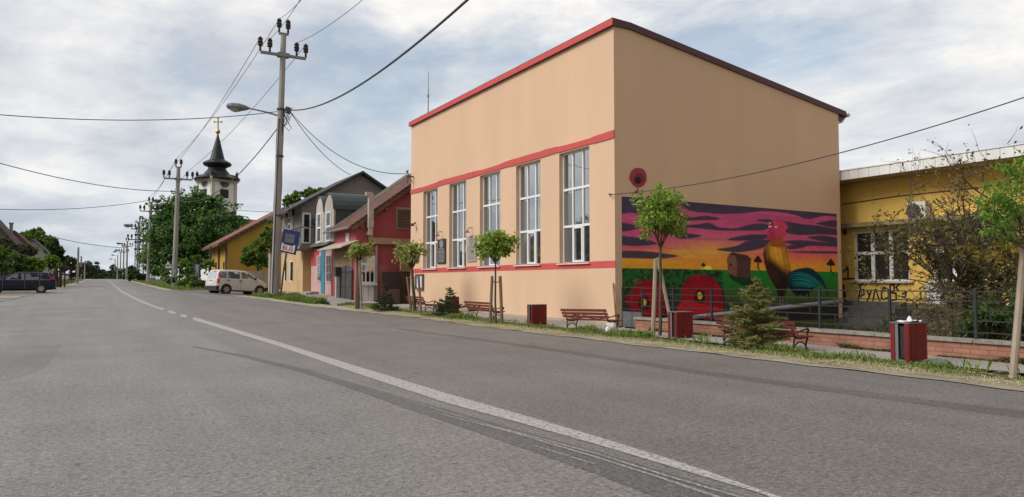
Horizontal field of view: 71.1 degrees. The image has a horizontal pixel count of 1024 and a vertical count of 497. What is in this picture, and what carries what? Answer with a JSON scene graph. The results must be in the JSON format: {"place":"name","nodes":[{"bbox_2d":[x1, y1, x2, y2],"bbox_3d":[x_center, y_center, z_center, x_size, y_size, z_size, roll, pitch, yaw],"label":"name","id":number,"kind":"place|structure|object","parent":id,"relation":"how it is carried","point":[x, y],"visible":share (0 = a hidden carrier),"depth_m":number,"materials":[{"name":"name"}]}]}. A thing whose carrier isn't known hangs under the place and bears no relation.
{"place":"outdoors","nodes":[
{"label":"outdoors","id":0,"kind":"place"},
{"bbox_2d":[264,289,379,305],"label":"raised pavement","id":1,"kind":"structure","parent":0,"point":[332,300],"depth_m":37.71,"materials":[{"name":"concrete"}]},
{"bbox_2d":[0,279,1023,496],"bbox_3d":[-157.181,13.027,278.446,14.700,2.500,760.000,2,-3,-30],"label":"road","id":2,"kind":"structure","parent":0,"point":[120,394],"depth_m":7.30,"materials":[{"name":"asphalt"}]},
{"bbox_2d":[0,345,60,380],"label":"asphalt patch","id":3,"kind":"object","parent":2,"relation":"on","point":[19,361],"visible":1,"depth_m":12.45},
{"bbox_2d":[108,280,163,309],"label":"road marking","id":4,"kind":"object","parent":2,"relation":"on","point":[146,303],"visible":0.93,"depth_m":35.89,"materials":[{"name":"paint"}]},
{"bbox_2d":[192,346,746,496],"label":"tar seam","id":5,"kind":"object","parent":2,"relation":"on","point":[649,484],"visible":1,"depth_m":5.73,"materials":[{"name":"asphalt"}]},
{"bbox_2d":[192,317,779,496],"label":"road marking","id":6,"kind":"object","parent":2,"relation":"on","point":[472,405],"visible":1,"depth_m":7.44,"materials":[{"name":"paint"}]},
{"bbox_2d":[411,401,742,496],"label":"old road marking","id":7,"kind":"object","parent":2,"relation":"on","point":[714,489],"visible":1,"depth_m":5.37,"materials":[{"name":"paint"}]},
{"bbox_2d":[442,414,720,496],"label":"old road marking","id":8,"kind":"object","parent":2,"relation":"on","point":[701,491],"visible":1,"depth_m":5.37,"materials":[{"name":"paint"}]},
{"bbox_2d":[397,328,1023,417],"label":"asphalt seam","id":9,"kind":"object","parent":2,"relation":"on","point":[1001,411],"visible":1,"depth_m":9.42,"materials":[{"name":"asphalt"}]},
{"bbox_2d":[0,0,1023,278],"label":"sky","id":10,"kind":"structure","parent":0,"point":[897,67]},
{"bbox_2d":[58,279,1023,384],"bbox_3d":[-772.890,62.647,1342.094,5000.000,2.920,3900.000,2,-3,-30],"label":"ground","id":11,"kind":"structure","parent":0,"point":[995,372],"depth_m":15.54,"materials":[{"name":"soil"}]},
{"bbox_2d":[0,244,17,275],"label":"tree","id":12,"kind":"object","parent":11,"relation":"on","point":[6,254],"visible":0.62,"depth_m":58.70,"materials":[{"name":"green plant"}]},
{"bbox_2d":[0,220,21,277],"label":"house","id":13,"kind":"structure","parent":11,"relation":"on","point":[6,231],"depth_m":70.49,"materials":[{"name":"brown tile"}]},
{"bbox_2d":[2,253,30,274],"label":"tree","id":14,"kind":"object","parent":11,"relation":"on","point":[15,264],"visible":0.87,"depth_m":57.51,"materials":[{"name":"green plant"}]},
{"bbox_2d":[0,236,37,256],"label":"tree","id":15,"kind":"object","parent":11,"relation":"on","point":[20,248],"visible":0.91,"depth_m":64.87,"materials":[{"name":"green plant"}]},
{"bbox_2d":[0,291,47,301],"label":"gravel apron","id":16,"kind":"object","parent":11,"relation":"on","point":[17,293],"visible":0.88,"depth_m":43.01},
{"bbox_2d":[0,272,55,292],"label":"estate car","id":17,"kind":"object","parent":16,"relation":"on","point":[40,282],"visible":0.99,"depth_m":46.50,"materials":[{"name":"blue paint"}]},
{"bbox_2d":[13,230,38,257],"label":"house","id":18,"kind":"structure","parent":11,"relation":"on","point":[22,239],"depth_m":86.61,"materials":[{"name":"brick"}]},
{"bbox_2d":[22,256,47,271],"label":"tree","id":19,"kind":"object","parent":11,"relation":"on","point":[36,264],"visible":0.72,"depth_m":61.47,"materials":[{"name":"green plant"}]},
{"bbox_2d":[0,259,69,286],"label":"garden fence","id":20,"kind":"object","parent":11,"relation":"on","point":[59,272],"visible":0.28,"depth_m":65.84,"materials":[{"name":"wood"}]},
{"bbox_2d":[30,238,50,270],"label":"house","id":21,"kind":"structure","parent":11,"relation":"on","point":[43,251],"depth_m":107.50,"materials":[{"name":"grey"}]},
{"bbox_2d":[20,227,63,257],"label":"tree","id":22,"kind":"object","parent":11,"relation":"on","point":[30,234],"visible":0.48,"depth_m":137.30,"materials":[{"name":"green plant"}]},
{"bbox_2d":[42,253,62,270],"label":"hedge","id":23,"kind":"object","parent":11,"relation":"on","point":[53,260],"visible":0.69,"depth_m":67.19,"materials":[{"name":"green plant"}]},
{"bbox_2d":[44,238,66,280],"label":"tree","id":24,"kind":"object","parent":11,"relation":"on","point":[52,247],"visible":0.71,"depth_m":118.03,"materials":[{"name":"green plant"}]},
{"bbox_2d":[62,255,76,280],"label":"dark tree","id":25,"kind":"object","parent":11,"relation":"on","point":[69,260],"visible":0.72,"depth_m":127.39,"materials":[{"name":"green plant"}]},
{"bbox_2d":[58,264,82,277],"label":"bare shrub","id":26,"kind":"object","parent":11,"relation":"on","point":[67,268],"visible":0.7,"depth_m":95.24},
{"bbox_2d":[79,262,91,278],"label":"tree","id":27,"kind":"object","parent":11,"relation":"on","point":[87,270],"visible":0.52,"depth_m":222.80,"materials":[{"name":"green plant"}]},
{"bbox_2d":[116,238,132,279],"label":"utility pole","id":28,"kind":"object","parent":11,"relation":"on","point":[126,246],"visible":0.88,"depth_m":145.34,"materials":[{"name":"concrete"}]},
{"bbox_2d":[127,226,140,279],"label":"lattice pylon","id":29,"kind":"object","parent":11,"relation":"on","point":[135,242],"visible":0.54,"depth_m":120.38,"materials":[{"name":"metal"}]},
{"bbox_2d":[126,269,145,281],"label":"roadside shrub","id":30,"kind":"object","parent":11,"relation":"on","point":[136,274],"visible":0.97,"depth_m":113.04,"materials":[{"name":"green plant"}]},
{"bbox_2d":[139,197,161,281],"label":"utility pole","id":31,"kind":"object","parent":11,"relation":"on","point":[150,211],"visible":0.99,"depth_m":100.08,"materials":[{"name":"concrete"}]},
{"bbox_2d":[2,279,327,303],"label":"roadside grass","id":32,"kind":"structure","parent":11,"relation":"on","point":[297,297],"depth_m":40.70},
{"bbox_2d":[162,159,193,285],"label":"utility pole","id":33,"kind":"object","parent":11,"relation":"on","point":[178,179],"visible":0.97,"depth_m":69.05,"materials":[{"name":"concrete"}]},
{"bbox_2d":[0,163,175,191],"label":"overhead cable","id":34,"kind":"object","parent":33,"relation":"attached to","point":[82,182],"visible":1,"depth_m":55.59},
{"bbox_2d":[135,185,251,279],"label":"chestnut tree","id":35,"kind":"object","parent":11,"relation":"on","point":[200,227],"visible":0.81,"depth_m":101.06,"materials":[{"name":"green plant"}]},
{"bbox_2d":[200,258,215,271],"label":"globe tree","id":36,"kind":"object","parent":11,"relation":"on","point":[207,263],"visible":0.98,"depth_m":67.60,"materials":[{"name":"green plant"}]},
{"bbox_2d":[169,290,253,295],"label":"forecourt","id":37,"kind":"structure","parent":11,"relation":"on","point":[219,293],"depth_m":51.55,"materials":[{"name":"concrete"}]},
{"bbox_2d":[204,269,267,293],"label":"white car","id":38,"kind":"object","parent":37,"relation":"on","point":[226,281],"visible":0.9,"depth_m":49.18,"materials":[{"name":"paint"}]},
{"bbox_2d":[193,118,254,279],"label":"church","id":39,"kind":"structure","parent":11,"relation":"on","point":[214,177],"depth_m":148.32,"materials":[{"name":"white paint"}]},
{"bbox_2d":[202,207,282,270],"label":"ochre house","id":40,"kind":"structure","parent":11,"relation":"on","point":[226,252],"depth_m":76.38,"materials":[{"name":"paint"}]},
{"bbox_2d":[238,236,268,270],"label":"garden tree","id":41,"kind":"object","parent":11,"relation":"on","point":[258,260],"visible":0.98,"depth_m":64.38,"materials":[{"name":"green plant"}]},
{"bbox_2d":[246,270,280,288],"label":"garden wall","id":42,"kind":"structure","parent":11,"relation":"on","point":[262,275],"depth_m":63.43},
{"bbox_2d":[258,219,272,253],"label":"leaning tree","id":43,"kind":"object","parent":11,"relation":"on","point":[264,233],"visible":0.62,"depth_m":65.68,"materials":[{"name":"green plant"}]},
{"bbox_2d":[226,18,308,294],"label":"utility pole","id":44,"kind":"object","parent":11,"relation":"on","point":[282,55],"visible":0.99,"depth_m":40.77,"materials":[{"name":"concrete"}]},
{"bbox_2d":[0,111,276,120],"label":"overhead cable","id":45,"kind":"object","parent":44,"relation":"attached to","point":[134,120],"visible":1,"depth_m":35.92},
{"bbox_2d":[177,129,276,201],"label":"overhead cable","id":46,"kind":"object","parent":44,"relation":"attached to","point":[237,175],"visible":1,"depth_m":49.08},
{"bbox_2d":[289,0,468,110],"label":"overhead cable","id":47,"kind":"object","parent":44,"relation":"attached to","point":[424,36],"visible":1,"depth_m":21.10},
{"bbox_2d":[268,254,271,292],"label":"pale post","id":48,"kind":"object","parent":11,"relation":"on","point":[269,275],"visible":0.67,"depth_m":48.20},
{"bbox_2d":[280,229,300,291],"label":"bus stop sign","id":49,"kind":"object","parent":11,"relation":"on","point":[289,241],"visible":0.98,"depth_m":42.65,"materials":[{"name":"metal"}]},
{"bbox_2d":[281,186,324,219],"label":"leafy tree","id":50,"kind":"object","parent":11,"relation":"on","point":[295,196],"visible":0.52,"depth_m":64.92,"materials":[{"name":"green plant"}]},
{"bbox_2d":[266,171,386,295],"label":"grey house","id":51,"kind":"structure","parent":11,"relation":"on","point":[312,218],"depth_m":47.95,"materials":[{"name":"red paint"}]},
{"bbox_2d":[302,212,310,243],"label":"window","id":52,"kind":"structure","parent":51,"relation":"in","point":[306,217],"depth_m":48.55,"materials":[{"name":"white plastic"}]},
{"bbox_2d":[316,255,320,281],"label":"shop window","id":53,"kind":"structure","parent":51,"relation":"in","point":[318,269],"depth_m":44.20,"materials":[{"name":"white glass"}]},
{"bbox_2d":[325,255,330,281],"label":"shop window","id":54,"kind":"structure","parent":51,"relation":"in","point":[328,257],"depth_m":42.35,"materials":[{"name":"white glass"}]},
{"bbox_2d":[334,267,340,297],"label":"meter pillar","id":55,"kind":"structure","parent":11,"relation":"on","point":[337,272],"depth_m":39.81,"materials":[{"name":"metal"}]},
{"bbox_2d":[355,257,357,308],"bbox_3d":[-6.948,1.601,31.996,0.136,2.461,0.107,0,-3,-4],"label":"tree stake","id":56,"kind":"object","parent":11,"relation":"on","point":[356,281],"visible":0.8,"depth_m":31.96,"materials":[{"name":"brown wood"}]},
{"bbox_2d":[344,241,375,308],"bbox_3d":[-6.877,1.181,32.059,1.399,3.169,1.440,2,-3,-30],"label":"street tree","id":57,"kind":"object","parent":11,"relation":"on","point":[356,250],"visible":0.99,"depth_m":31.91,"materials":[{"name":"green plant"}]},
{"bbox_2d":[359,261,362,308],"bbox_3d":[-6.710,1.684,31.789,0.212,2.293,0.107,0,-3,-2],"label":"tree stake","id":58,"kind":"object","parent":11,"relation":"on","point":[360,286],"visible":0.84,"depth_m":31.76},
{"bbox_2d":[317,173,410,300],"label":"red house","id":59,"kind":"structure","parent":11,"relation":"on","point":[381,220],"depth_m":38.85,"materials":[{"name":"paint"}]},
{"bbox_2d":[361,255,376,284],"bbox_3d":[-7.646,1.158,38.099,0.915,1.593,0.297,2,-3,-30],"label":"shop window","id":60,"kind":"structure","parent":59,"relation":"in","point":[368,265],"depth_m":38.14,"materials":[{"name":"white plastic"}]},
{"bbox_2d":[396,207,410,229],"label":"vent window","id":61,"kind":"structure","parent":59,"relation":"in","point":[403,214],"depth_m":39.30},
{"bbox_2d":[369,283,401,310],"bbox_3d":[-5.330,2.072,30.177,1.418,1.289,1.305,2,-3,-30],"label":"spruce","id":62,"kind":"object","parent":11,"relation":"on","point":[382,302],"visible":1,"depth_m":30.09,"materials":[{"name":"green plant"}]},
{"bbox_2d":[381,270,410,303],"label":"alley gate","id":63,"kind":"structure","parent":11,"relation":"on","point":[396,287],"depth_m":37.30,"materials":[{"name":"wood"}]},
{"bbox_2d":[400,251,409,300],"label":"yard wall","id":64,"kind":"structure","parent":11,"relation":"on","point":[404,267],"depth_m":38.12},
{"bbox_2d":[391,239,430,311],"bbox_3d":[-4.220,1.153,29.862,1.587,3.137,1.640,2,-3,-30],"label":"street tree","id":65,"kind":"object","parent":11,"relation":"on","point":[410,253],"visible":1,"depth_m":29.75,"materials":[{"name":"green plant"}]},
{"bbox_2d":[431,287,465,315],"bbox_3d":[-2.317,1.982,26.349,1.307,1.222,1.464,1,-3,-11],"label":"spruce","id":66,"kind":"object","parent":11,"relation":"on","point":[444,307],"visible":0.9,"depth_m":26.30,"materials":[{"name":"green plant"}]},
{"bbox_2d":[489,276,492,323],"bbox_3d":[-0.663,1.695,22.624,0.154,1.655,0.098,0,-3,-3],"label":"tree stake","id":67,"kind":"object","parent":11,"relation":"on","point":[491,301],"visible":0.84,"depth_m":22.59,"materials":[{"name":"brown wood"}]},
{"bbox_2d":[471,229,520,323],"bbox_3d":[-0.507,0.907,22.670,1.589,3.092,1.508,0,-3,-7],"label":"street tree","id":68,"kind":"object","parent":11,"relation":"on","point":[492,244],"visible":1,"depth_m":22.49,"materials":[{"name":"green plant"}]},
{"bbox_2d":[499,276,503,322],"bbox_3d":[-0.341,1.695,22.621,0.166,1.655,0.107,0,-3,-3],"label":"tree stake","id":69,"kind":"object","parent":11,"relation":"on","point":[501,298],"visible":0.84,"depth_m":22.59,"materials":[{"name":"brown wood"}]},
{"bbox_2d":[527,304,546,324],"bbox_3d":[0.768,2.046,22.061,0.524,0.658,0.324,1,-3,-28],"label":"litter bin","id":70,"kind":"object","parent":11,"relation":"on","point":[536,314],"visible":0.84,"depth_m":21.94,"materials":[{"name":"red wood"}]},
{"bbox_2d":[409,17,849,326],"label":"hall","id":71,"kind":"structure","parent":11,"relation":"on","point":[543,155],"depth_m":25.21,"materials":[{"name":"beige paint"}]},
{"bbox_2d":[415,274,423,289],"bbox_3d":[-4.585,1.651,35.494,0.108,0.776,0.952,2,-3,-30],"label":"notice board","id":72,"kind":"object","parent":71,"relation":"attached to","point":[421,281],"visible":0.73,"depth_m":35.38,"materials":[{"name":"white paper"}]},
{"bbox_2d":[421,189,437,269],"bbox_3d":[-3.908,-0.911,34.673,0.305,3.865,1.850,2,-3,-30],"label":"window","id":73,"kind":"structure","parent":71,"relation":"in","point":[431,196],"depth_m":34.91,"materials":[{"name":"glass"}]},
{"bbox_2d":[435,231,445,263],"bbox_3d":[-3.405,-0.048,33.249,0.378,1.505,0.881,2,-3,-30],"label":"wall plaque","id":74,"kind":"object","parent":71,"relation":"attached to","point":[441,254],"depth_m":33.27,"materials":[{"name":"black stone"}]},
{"bbox_2d":[447,181,465,268],"bbox_3d":[-2.387,-1.033,32.033,0.305,3.865,1.870,2,-3,-30],"label":"window","id":75,"kind":"structure","parent":71,"relation":"in","point":[459,189],"depth_m":32.25,"materials":[{"name":"glass"}]},
{"bbox_2d":[464,227,476,261],"bbox_3d":[-1.865,-0.175,30.576,0.378,1.459,0.857,2,-3,-30],"label":"wall plaque","id":76,"kind":"object","parent":71,"relation":"attached to","point":[470,245],"depth_m":30.61,"materials":[{"name":"stone"}]},
{"bbox_2d":[477,172,500,267],"bbox_3d":[-0.864,-1.156,29.387,0.305,3.865,1.900,2,-3,-30],"label":"window","id":77,"kind":"structure","parent":71,"relation":"in","point":[491,183],"depth_m":29.63,"materials":[{"name":"white plastic"}]},
{"bbox_2d":[513,161,540,265],"bbox_3d":[0.642,-1.277,26.772,0.305,3.865,1.880,2,-3,-30],"label":"window","id":78,"kind":"structure","parent":71,"relation":"in","point":[530,226],"depth_m":26.93,"materials":[{"name":"glass"}]},
{"bbox_2d":[556,147,590,264],"bbox_3d":[2.133,-1.398,24.183,0.305,3.865,1.900,2,-3,-30],"label":"window","id":79,"kind":"structure","parent":71,"relation":"in","point":[576,203],"depth_m":24.33,"materials":[{"name":"white plastic"}]},
{"bbox_3d":[3.068,-1.650,22.306,0.132,0.126,0.080,2,-3,-30],"label":"wall hook","id":80,"kind":"object","parent":71,"relation":"attached to","visible":0},
{"bbox_2d":[610,97,1023,194],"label":"overhead cable","id":81,"kind":"object","parent":80,"relation":"attached to","point":[836,153],"visible":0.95,"depth_m":16.54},
{"bbox_2d":[238,296,1023,390],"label":"gravel verge","id":82,"kind":"structure","parent":11,"relation":"on","point":[1020,387],"depth_m":13.02,"materials":[{"name":"gravel"}]},
{"bbox_2d":[343,305,1023,386],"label":"cut straw","id":83,"kind":"object","parent":82,"relation":"on","point":[830,361],"visible":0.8,"depth_m":13.29,"materials":[{"name":"plant"}]},
{"bbox_2d":[651,259,657,333],"bbox_3d":[3.455,1.265,17.438,0.189,2.035,0.101,0,-3,2],"label":"tree stake","id":84,"kind":"object","parent":11,"relation":"on","point":[653,317],"visible":0.84,"depth_m":17.41,"materials":[{"name":"brown wood"}]},
{"bbox_2d":[629,182,694,337],"bbox_3d":[3.826,0.265,17.931,1.637,3.937,1.609,0,-3,-2],"label":"street tree","id":85,"kind":"object","parent":11,"relation":"on","point":[662,211],"visible":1,"depth_m":17.79,"materials":[{"name":"green plant"}]},
{"bbox_2d":[657,257,670,313],"bbox_3d":[3.935,1.274,18.281,0.485,2.104,0.093,0,-3,0],"label":"tree stake","id":86,"kind":"object","parent":11,"relation":"on","point":[665,296],"visible":0.53,"depth_m":18.25,"materials":[{"name":"brown wood"}]},
{"bbox_2d":[339,301,1022,383],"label":"grass strip","id":87,"kind":"object","parent":11,"relation":"on","point":[805,354],"depth_m":13.62,"materials":[{"name":"plant"}]},
{"bbox_2d":[721,277,790,350],"bbox_3d":[4.811,1.296,14.123,1.314,1.523,1.288,2,-3,-30],"label":"spruce","id":88,"kind":"object","parent":11,"relation":"on","point":[751,335],"visible":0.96,"depth_m":14.05,"materials":[{"name":"green plant"}]},
{"bbox_2d":[633,317,1023,359],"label":"brick wall","id":89,"kind":"structure","parent":11,"relation":"on","point":[968,347],"depth_m":13.98,"materials":[{"name":"brick"}]},
{"bbox_2d":[622,287,643,326],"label":"steel gate","id":90,"kind":"structure","parent":89,"relation":"attached to","point":[628,320],"depth_m":20.79,"materials":[{"name":"metal"}]},
{"bbox_2d":[640,287,1023,338],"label":"steel fence","id":91,"kind":"object","parent":89,"relation":"on","point":[975,310],"visible":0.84,"depth_m":14.16,"materials":[{"name":"metal"}]},
{"bbox_2d":[967,156,1023,248],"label":"street tree","id":92,"kind":"object","parent":11,"relation":"on","point":[1003,202],"visible":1,"depth_m":10.25,"materials":[{"name":"green plant"}]},
{"bbox_2d":[1009,247,1023,377],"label":"tree stake","id":93,"kind":"object","parent":11,"relation":"on","point":[1016,336],"visible":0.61,"depth_m":10.30,"materials":[{"name":"brown wood"}]},
{"bbox_2d":[392,304,1023,372],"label":"pavement","id":94,"kind":"structure","parent":0,"point":[1000,366],"depth_m":14.54,"materials":[{"name":"concrete"}]},
{"bbox_2d":[406,296,434,311],"bbox_3d":[-3.836,2.326,30.144,0.647,0.654,1.896,2,-3,-30],"label":"park bench","id":95,"kind":"object","parent":94,"relation":"on","point":[423,301],"visible":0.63,"depth_m":29.53,"materials":[{"name":"wood"}]},
{"bbox_2d":[464,301,504,318],"bbox_3d":[-0.976,2.166,25.129,0.588,0.624,2.097,2,-3,-30],"label":"park bench","id":96,"kind":"object","parent":94,"relation":"on","point":[478,308],"visible":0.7,"depth_m":25.05,"materials":[{"name":"wood"}]},
{"bbox_2d":[560,309,621,330],"bbox_3d":[2.155,1.947,19.691,0.588,0.595,2.028,2,-5,-32],"label":"park bench","id":97,"kind":"object","parent":94,"relation":"on","point":[577,314],"visible":0.96,"depth_m":19.45,"materials":[{"name":"wood"}]},
{"bbox_2d":[668,311,692,338],"bbox_3d":[4.019,1.823,17.100,0.514,0.645,0.318,1,-3,-29],"label":"litter bin","id":98,"kind":"object","parent":94,"relation":"on","point":[680,324],"visible":0.98,"depth_m":17.00,"materials":[{"name":"red wood"}]},
{"bbox_2d":[714,317,812,350],"bbox_3d":[5.096,1.721,14.606,0.618,0.594,2.027,2,-3,-30],"label":"park bench","id":99,"kind":"object","parent":94,"relation":"on","point":[792,332],"visible":0.55,"depth_m":13.94,"materials":[{"name":"wood"}]},
{"bbox_2d":[649,327,1023,364],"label":"wall weeds","id":100,"kind":"object","parent":94,"relation":"on","point":[1001,359],"depth_m":13.75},
{"bbox_2d":[890,321,927,362],"bbox_3d":[6.651,1.560,12.017,0.524,0.658,0.324,2,-3,-30],"label":"litter bin","id":101,"kind":"object","parent":94,"relation":"on","point":[908,341],"visible":0.94,"depth_m":11.91,"materials":[{"name":"red wood"}]},
{"bbox_2d":[839,143,1023,329],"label":"yellow building","id":102,"kind":"structure","parent":0,"point":[863,189],"depth_m":26.94,"materials":[{"name":"paint"}]},
{"bbox_2d":[850,229,913,282],"bbox_3d":[14.171,0.314,27.534,0.250,2.018,2.522,2,-3,-30],"label":"window","id":103,"kind":"structure","parent":102,"relation":"in","point":[880,264],"depth_m":27.78,"materials":[{"name":"white plastic"}]},
{"bbox_2d":[906,201,929,218],"bbox_3d":[14.772,-1.328,26.067,0.345,0.740,0.703,2,-3,-30],"label":"air conditioner","id":104,"kind":"object","parent":102,"relation":"attached to","point":[918,203],"visible":0.56,"depth_m":25.91,"materials":[{"name":"metal"}]},
{"bbox_2d":[928,224,998,282],"bbox_3d":[15.702,0.190,24.875,0.250,2.018,2.547,2,-3,-30],"label":"window","id":105,"kind":"structure","parent":102,"relation":"in","point":[938,255],"depth_m":25.54,"materials":[{"name":"white plastic"}]},
{"label":"yard","id":106,"kind":"structure","parent":0,"visible":0},
{"bbox_2d":[622,299,843,327],"bbox_3d":[7.902,2.233,24.404,10.518,0.901,0.143,2,-3,-30],"label":"insulated pipe","id":107,"kind":"object","parent":106,"relation":"on","point":[721,314],"visible":0.29,"depth_m":25.32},
{"bbox_2d":[834,301,906,330],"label":"concrete steps","id":108,"kind":"structure","parent":106,"relation":"on","point":[858,320],"depth_m":26.83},
{"bbox_2d":[787,322,1020,340],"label":"yard grass","id":109,"kind":"structure","parent":106,"relation":"on","point":[859,328],"depth_m":24.58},
{"bbox_2d":[840,124,1023,340],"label":"tangled shrub","id":110,"kind":"object","parent":106,"relation":"on","point":[976,258],"visible":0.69,"depth_m":16.39,"materials":[{"name":"green plant"}]},
{"bbox_2d":[909,282,968,336],"bbox_3d":[8.927,1.568,14.928,1.086,1.806,1.275,2,-3,-30],"label":"shrub","id":111,"kind":"object","parent":106,"relation":"on","point":[936,313],"visible":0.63,"depth_m":14.88,"materials":[{"name":"green plant"}]},
{"bbox_2d":[952,296,1013,339],"bbox_3d":[8.868,1.633,13.287,1.130,1.522,1.133,2,-3,-30],"label":"shrub","id":112,"kind":"object","parent":106,"relation":"on","point":[984,316],"visible":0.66,"depth_m":13.26,"materials":[{"name":"green plant"}]},
{"bbox_2d":[993,283,1023,340],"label":"shrub","id":113,"kind":"object","parent":106,"relation":"on","point":[1009,328],"visible":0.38,"depth_m":13.02,"materials":[{"name":"green plant"}]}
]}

